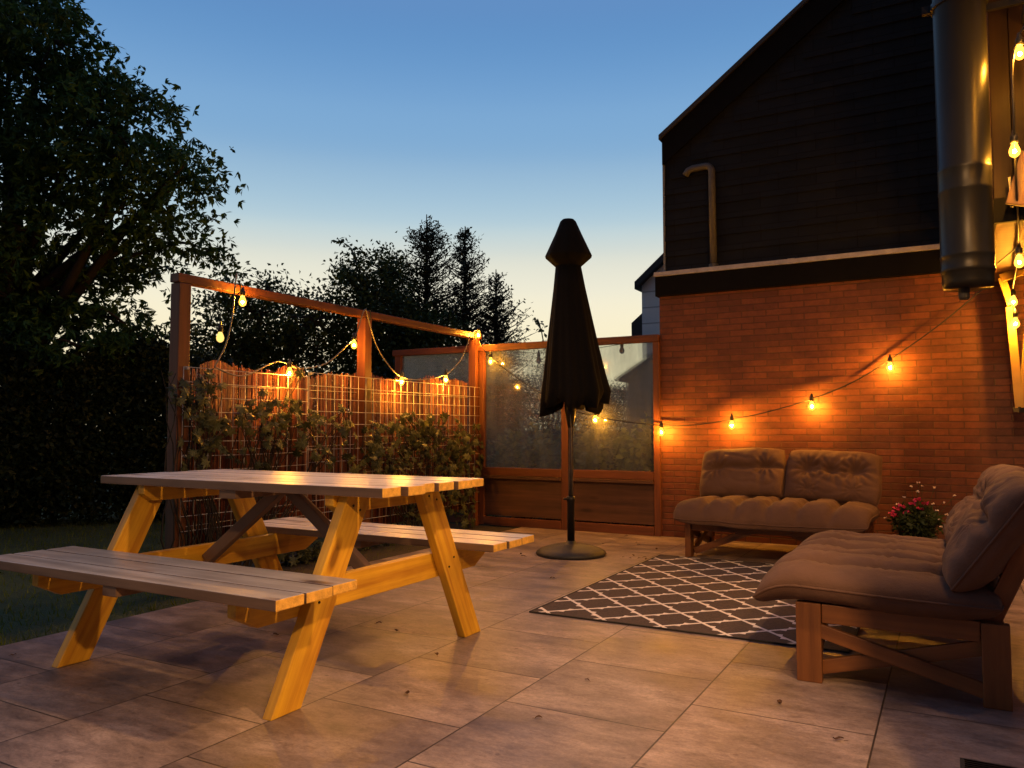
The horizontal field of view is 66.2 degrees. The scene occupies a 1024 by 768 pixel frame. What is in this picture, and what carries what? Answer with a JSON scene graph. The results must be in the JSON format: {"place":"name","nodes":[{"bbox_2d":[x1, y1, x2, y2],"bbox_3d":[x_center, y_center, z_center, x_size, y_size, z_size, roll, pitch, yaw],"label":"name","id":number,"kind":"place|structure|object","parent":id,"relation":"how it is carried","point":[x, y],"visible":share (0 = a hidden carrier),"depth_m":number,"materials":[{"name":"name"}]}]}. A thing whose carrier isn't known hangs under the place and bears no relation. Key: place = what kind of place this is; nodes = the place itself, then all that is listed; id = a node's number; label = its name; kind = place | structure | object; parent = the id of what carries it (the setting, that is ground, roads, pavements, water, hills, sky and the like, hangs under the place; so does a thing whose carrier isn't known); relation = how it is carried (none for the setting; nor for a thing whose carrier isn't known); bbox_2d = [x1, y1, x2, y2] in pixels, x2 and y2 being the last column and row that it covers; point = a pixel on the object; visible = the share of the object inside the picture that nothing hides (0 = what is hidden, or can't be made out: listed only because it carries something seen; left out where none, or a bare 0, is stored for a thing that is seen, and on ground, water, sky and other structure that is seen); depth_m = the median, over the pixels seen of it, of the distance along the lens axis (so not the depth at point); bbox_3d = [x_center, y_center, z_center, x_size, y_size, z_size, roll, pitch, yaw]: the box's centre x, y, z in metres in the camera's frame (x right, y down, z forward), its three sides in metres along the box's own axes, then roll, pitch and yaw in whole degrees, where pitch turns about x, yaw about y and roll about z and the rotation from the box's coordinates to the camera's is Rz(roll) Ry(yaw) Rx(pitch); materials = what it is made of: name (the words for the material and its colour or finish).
{"place":"outdoors","nodes":[
{"label":"outdoors","id":0,"kind":"place"},
{"bbox_2d":[0,430,633,645],"bbox_3d":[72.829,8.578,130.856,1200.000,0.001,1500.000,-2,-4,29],"label":"lawn","id":1,"kind":"structure","parent":0,"point":[44,609],"depth_m":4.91,"materials":[{"name":"green plant"}]},
{"bbox_2d":[0,328,190,527],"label":"hedge","id":2,"kind":"object","parent":1,"relation":"on","point":[69,448],"visible":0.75,"depth_m":8.46,"materials":[{"name":"green plant"}]},
{"bbox_2d":[0,0,248,520],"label":"broadleaf tree","id":3,"kind":"object","parent":1,"relation":"on","point":[40,307],"visible":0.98,"depth_m":8.54,"materials":[{"name":"green plant"}]},
{"bbox_2d":[167,260,357,389],"bbox_3d":[-3.695,-0.069,11.451,2.760,3.588,2.940,-2,-4,29],"label":"garden bush","id":4,"kind":"object","parent":1,"relation":"on","point":[255,343],"visible":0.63,"depth_m":11.14,"materials":[{"name":"green plant"}]},
{"bbox_2d":[331,237,373,371],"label":"leafy shoot","id":5,"kind":"object","parent":1,"relation":"on","point":[341,241],"visible":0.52,"depth_m":11.98,"materials":[{"name":"green plant"}]},
{"bbox_2d":[187,347,539,516],"bbox_3d":[-1.758,0.629,10.254,4.819,2.056,1.211,1,-4,-24],"label":"hedge","id":6,"kind":"object","parent":1,"relation":"on","point":[495,424],"visible":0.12,"depth_m":10.33,"materials":[{"name":"green plant"}]},
{"bbox_2d":[232,523,514,573],"bbox_3d":[-1.229,1.428,6.588,0.885,0.068,3.850,-2,-4,29],"label":"planting bed","id":7,"kind":"object","parent":1,"relation":"on","point":[373,550],"visible":0.21,"depth_m":6.52,"materials":[{"name":"soil"}]},
{"bbox_2d":[160,368,246,549],"bbox_3d":[-2.007,0.600,5.226,0.240,1.411,0.672,-1,-4,20],"label":"climbing ivy","id":8,"kind":"object","parent":7,"relation":"on","point":[208,420],"visible":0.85,"depth_m":5.17,"materials":[{"name":"green plant"}]},
{"bbox_2d":[222,364,354,567],"bbox_3d":[-1.622,0.593,5.886,0.250,1.504,1.474,-2,-4,29],"label":"climbing ivy","id":9,"kind":"object","parent":7,"relation":"on","point":[282,422],"visible":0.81,"depth_m":5.79,"materials":[{"name":"green plant"}]},
{"bbox_2d":[240,516,394,566],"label":"climbing ivy","id":10,"kind":"object","parent":7,"relation":"on","point":[307,554],"visible":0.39,"depth_m":5.89,"materials":[{"name":"green plant"}]},
{"bbox_2d":[165,273,481,548],"bbox_3d":[-1.292,0.407,6.785,0.090,2.088,3.830,-2,-4,29],"label":"timber frame","id":11,"kind":"object","parent":7,"relation":"on","point":[180,318],"visible":0.56,"depth_m":5.95,"materials":[{"name":"brown wood"}]},
{"bbox_2d":[221,270,235,359],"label":"leafy shoot","id":12,"kind":"object","parent":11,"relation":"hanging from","point":[227,278],"visible":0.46,"depth_m":10.99,"materials":[{"name":"green plant"}]},
{"bbox_2d":[179,366,307,546],"bbox_3d":[-1.872,0.501,5.607,0.040,1.179,1.145,-2,-4,29],"label":"wire panel","id":13,"kind":"object","parent":11,"relation":"attached to","point":[221,412],"visible":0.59,"depth_m":5.49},
{"bbox_2d":[185,360,467,545],"bbox_3d":[-1.353,0.548,6.788,0.043,1.408,3.611,-2,-4,29],"label":"reed screen","id":14,"kind":"object","parent":11,"relation":"attached to","point":[277,381],"visible":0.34,"depth_m":6.39,"materials":[{"name":"plant"}]},
{"bbox_2d":[214,273,479,382],"bbox_3d":[-1.232,-0.342,6.862,0.179,0.737,3.430,-2,-4,29],"label":"string light","id":15,"kind":"object","parent":11,"relation":"hanging from","point":[220,337],"visible":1,"depth_m":5.91,"materials":[{"name":"white"}]},
{"bbox_2d":[307,372,479,519],"bbox_3d":[-0.969,0.577,7.243,0.040,1.214,2.565,-2,-4,29],"label":"wire panel","id":16,"kind":"object","parent":11,"relation":"attached to","point":[380,413],"visible":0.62,"depth_m":7.00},
{"bbox_2d":[341,411,484,528],"bbox_3d":[-0.802,0.845,7.359,0.258,1.202,2.411,-2,-4,29],"label":"climbing ivy","id":17,"kind":"object","parent":7,"relation":"on","point":[376,450],"visible":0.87,"depth_m":7.33,"materials":[{"name":"green plant"}]},
{"bbox_2d":[319,250,447,367],"bbox_3d":[-2.120,-0.273,13.601,2.134,4.212,2.500,-2,-4,29],"label":"conifer tree","id":18,"kind":"object","parent":1,"relation":"on","point":[400,284],"visible":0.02,"depth_m":13.70,"materials":[{"name":"green plant"}]},
{"bbox_2d":[295,230,475,437],"bbox_3d":[-1.937,-0.334,12.432,2.754,4.231,2.740,0,-3,-4],"label":"garden bush","id":19,"kind":"object","parent":1,"relation":"on","point":[397,337],"visible":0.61,"depth_m":11.92,"materials":[{"name":"green plant"}]},
{"bbox_2d":[351,214,521,376],"bbox_3d":[-1.623,-0.550,13.347,3.195,4.735,3.098,-2,-4,29],"label":"conifer tree","id":20,"kind":"object","parent":1,"relation":"on","point":[427,244],"visible":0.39,"depth_m":13.30,"materials":[{"name":"green plant"}]},
{"bbox_2d":[423,226,521,463],"bbox_3d":[-0.729,-0.481,13.909,2.080,4.663,2.234,-2,-4,29],"label":"conifer tree","id":21,"kind":"object","parent":1,"relation":"on","point":[462,238],"visible":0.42,"depth_m":13.81,"materials":[{"name":"green plant"}]},
{"bbox_2d":[452,272,544,441],"bbox_3d":[-0.329,-0.095,13.938,1.978,3.895,2.017,-2,-4,29],"label":"conifer tree","id":22,"kind":"object","parent":1,"relation":"on","point":[504,318],"visible":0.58,"depth_m":13.85,"materials":[{"name":"green plant"}]},
{"bbox_2d":[392,334,661,535],"bbox_3d":[0.029,0.522,8.188,3.145,1.900,0.097,-2,-4,29],"label":"glass screen","id":23,"kind":"object","parent":1,"relation":"on","point":[613,496],"visible":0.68,"depth_m":7.86,"materials":[{"name":"brown wood"}]},
{"bbox_2d":[445,344,623,363],"bbox_3d":[0.319,-0.316,8.194,2.435,0.205,0.051,-2,-4,29],"label":"string light","id":24,"kind":"object","parent":23,"relation":"hanging from","point":[538,359],"visible":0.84,"depth_m":8.21,"materials":[{"name":"black plastic"}]},
{"bbox_2d":[479,290,981,433],"bbox_3d":[1.656,-0.106,7.202,4.619,1.160,0.100,-2,-4,29],"label":"string light","id":25,"kind":"object","parent":23,"relation":"hanging from","point":[810,399],"visible":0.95,"depth_m":6.85,"materials":[{"name":"black plastic"}]},
{"bbox_2d":[487,421,579,520],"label":"hydrangea bush","id":26,"kind":"object","parent":1,"relation":"on","point":[535,454],"visible":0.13,"depth_m":8.75,"materials":[{"name":"green plant"}]},
{"bbox_2d":[445,356,625,466],"bbox_3d":[2.963,0.625,13.557,10.163,2.469,1.370,-2,-4,26],"label":"hedge","id":27,"kind":"object","parent":1,"relation":"on","point":[615,406],"visible":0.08,"depth_m":14.17,"materials":[{"name":"green plant"}]},
{"bbox_2d":[533,318,550,437],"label":"leafy shoot","id":28,"kind":"object","parent":1,"relation":"on","point":[537,322],"visible":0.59,"depth_m":11.98,"materials":[{"name":"green plant"}]},
{"bbox_2d":[511,425,608,522],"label":"hydrangea bush","id":29,"kind":"object","parent":1,"relation":"on","point":[547,460],"visible":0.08,"depth_m":8.49,"materials":[{"name":"green plant"}]},
{"bbox_2d":[548,417,650,525],"bbox_3d":[1.092,0.958,8.231,1.300,1.222,0.982,-2,-4,29],"label":"hydrangea bush","id":30,"kind":"object","parent":1,"relation":"on","point":[597,452],"visible":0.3,"depth_m":8.11,"materials":[{"name":"green plant"}]},
{"bbox_2d":[622,412,654,525],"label":"hydrangea bush","id":31,"kind":"object","parent":1,"relation":"on","point":[645,436],"visible":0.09,"depth_m":7.89,"materials":[{"name":"green plant"}]},
{"bbox_2d":[654,0,1023,544],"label":"brick house","id":32,"kind":"structure","parent":1,"relation":"on","point":[806,129],"depth_m":6.82,"materials":[{"name":"brick"}]},
{"bbox_2d":[683,163,718,266],"bbox_3d":[1.764,-1.569,7.359,0.322,1.001,0.090,-2,-4,29],"label":"vent pipe","id":33,"kind":"object","parent":32,"relation":"attached to","point":[709,167],"visible":0.95,"depth_m":7.29,"materials":[{"name":"grey plastic"}]},
{"bbox_2d":[986,0,1023,281],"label":"wooden bay","id":34,"kind":"object","parent":32,"relation":"attached to","point":[1004,26],"visible":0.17,"depth_m":4.32,"materials":[{"name":"brown wood"}]},
{"bbox_2d":[921,0,1023,299],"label":"flue pipe","id":35,"kind":"object","parent":34,"relation":"attached to","point":[964,177],"visible":1,"depth_m":3.98,"materials":[{"name":"metal"}]},
{"bbox_2d":[995,26,1023,324],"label":"string light","id":36,"kind":"object","parent":34,"relation":"hanging from","point":[1019,42],"visible":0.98,"depth_m":4.01,"materials":[{"name":"yellow"}]},
{"bbox_2d":[998,269,1023,411],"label":"folded trestle","id":37,"kind":"object","parent":34,"relation":"hanging from","point":[1016,371],"visible":0.96,"depth_m":5.71,"materials":[{"name":"paint"}]},
{"bbox_2d":[1005,150,1023,206],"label":"wooden bird table","id":38,"kind":"object","parent":34,"relation":"attached to","point":[1011,200],"visible":1,"depth_m":4.13,"materials":[{"name":"brown wood"}]},
{"bbox_2d":[0,0,801,430],"label":"sky","id":39,"kind":"structure","parent":0,"point":[507,121],"materials":[{"name":"blue"}]},
{"bbox_2d":[0,527,1023,767],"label":"patio","id":40,"kind":"structure","parent":0,"point":[189,685],"depth_m":2.97,"materials":[{"name":"tile"}]},
{"bbox_2d":[0,469,533,720],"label":"picnic table","id":41,"kind":"object","parent":40,"relation":"on","point":[266,590],"visible":1,"depth_m":3.35,"materials":[{"name":"brown wood"}]},
{"bbox_2d":[536,218,610,559],"bbox_3d":[0.490,0.008,6.367,0.598,2.717,0.576,-2,-4,29],"label":"closed parasol","id":42,"kind":"object","parent":40,"relation":"on","point":[574,377],"visible":1,"depth_m":6.26,"materials":[{"name":"fabric"}]},
{"bbox_2d":[529,555,859,652],"bbox_3d":[1.339,1.278,4.873,1.615,0.008,2.225,-2,-4,29],"label":"patterned rug","id":43,"kind":"object","parent":40,"relation":"on","point":[706,596],"visible":0.71,"depth_m":4.49,"materials":[{"name":"grey fabric"}]},
{"bbox_2d":[673,447,881,556],"bbox_3d":[2.101,0.935,6.186,1.438,0.846,1.075,-2,-4,29],"label":"futon sofa","id":44,"kind":"object","parent":40,"relation":"on","point":[801,495],"visible":0.97,"depth_m":6.16,"materials":[{"name":"beige fabric"}]},
{"bbox_2d":[752,464,1023,711],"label":"futon sofa","id":45,"kind":"object","parent":40,"relation":"on","point":[963,579],"visible":1,"depth_m":2.98,"materials":[{"name":"fabric"}]},
{"bbox_2d":[884,481,955,538],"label":"flowering plant","id":46,"kind":"object","parent":40,"relation":"on","point":[915,519],"visible":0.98,"depth_m":5.95,"materials":[{"name":"green plant"}]},
{"bbox_2d":[960,758,1016,767],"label":"drain cover","id":47,"kind":"object","parent":40,"relation":"on","point":[967,763],"visible":1,"depth_m":2.33,"materials":[{"name":"metal"}]},
{"bbox_2d":[616,353,652,463],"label":"garden shed","id":48,"kind":"structure","parent":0,"point":[637,378],"depth_m":10.92,"materials":[{"name":"grey"}]},
{"bbox_2d":[631,254,663,359],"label":"neighbour house","id":49,"kind":"structure","parent":0,"point":[646,321],"depth_m":14.74,"materials":[{"name":"grey"}]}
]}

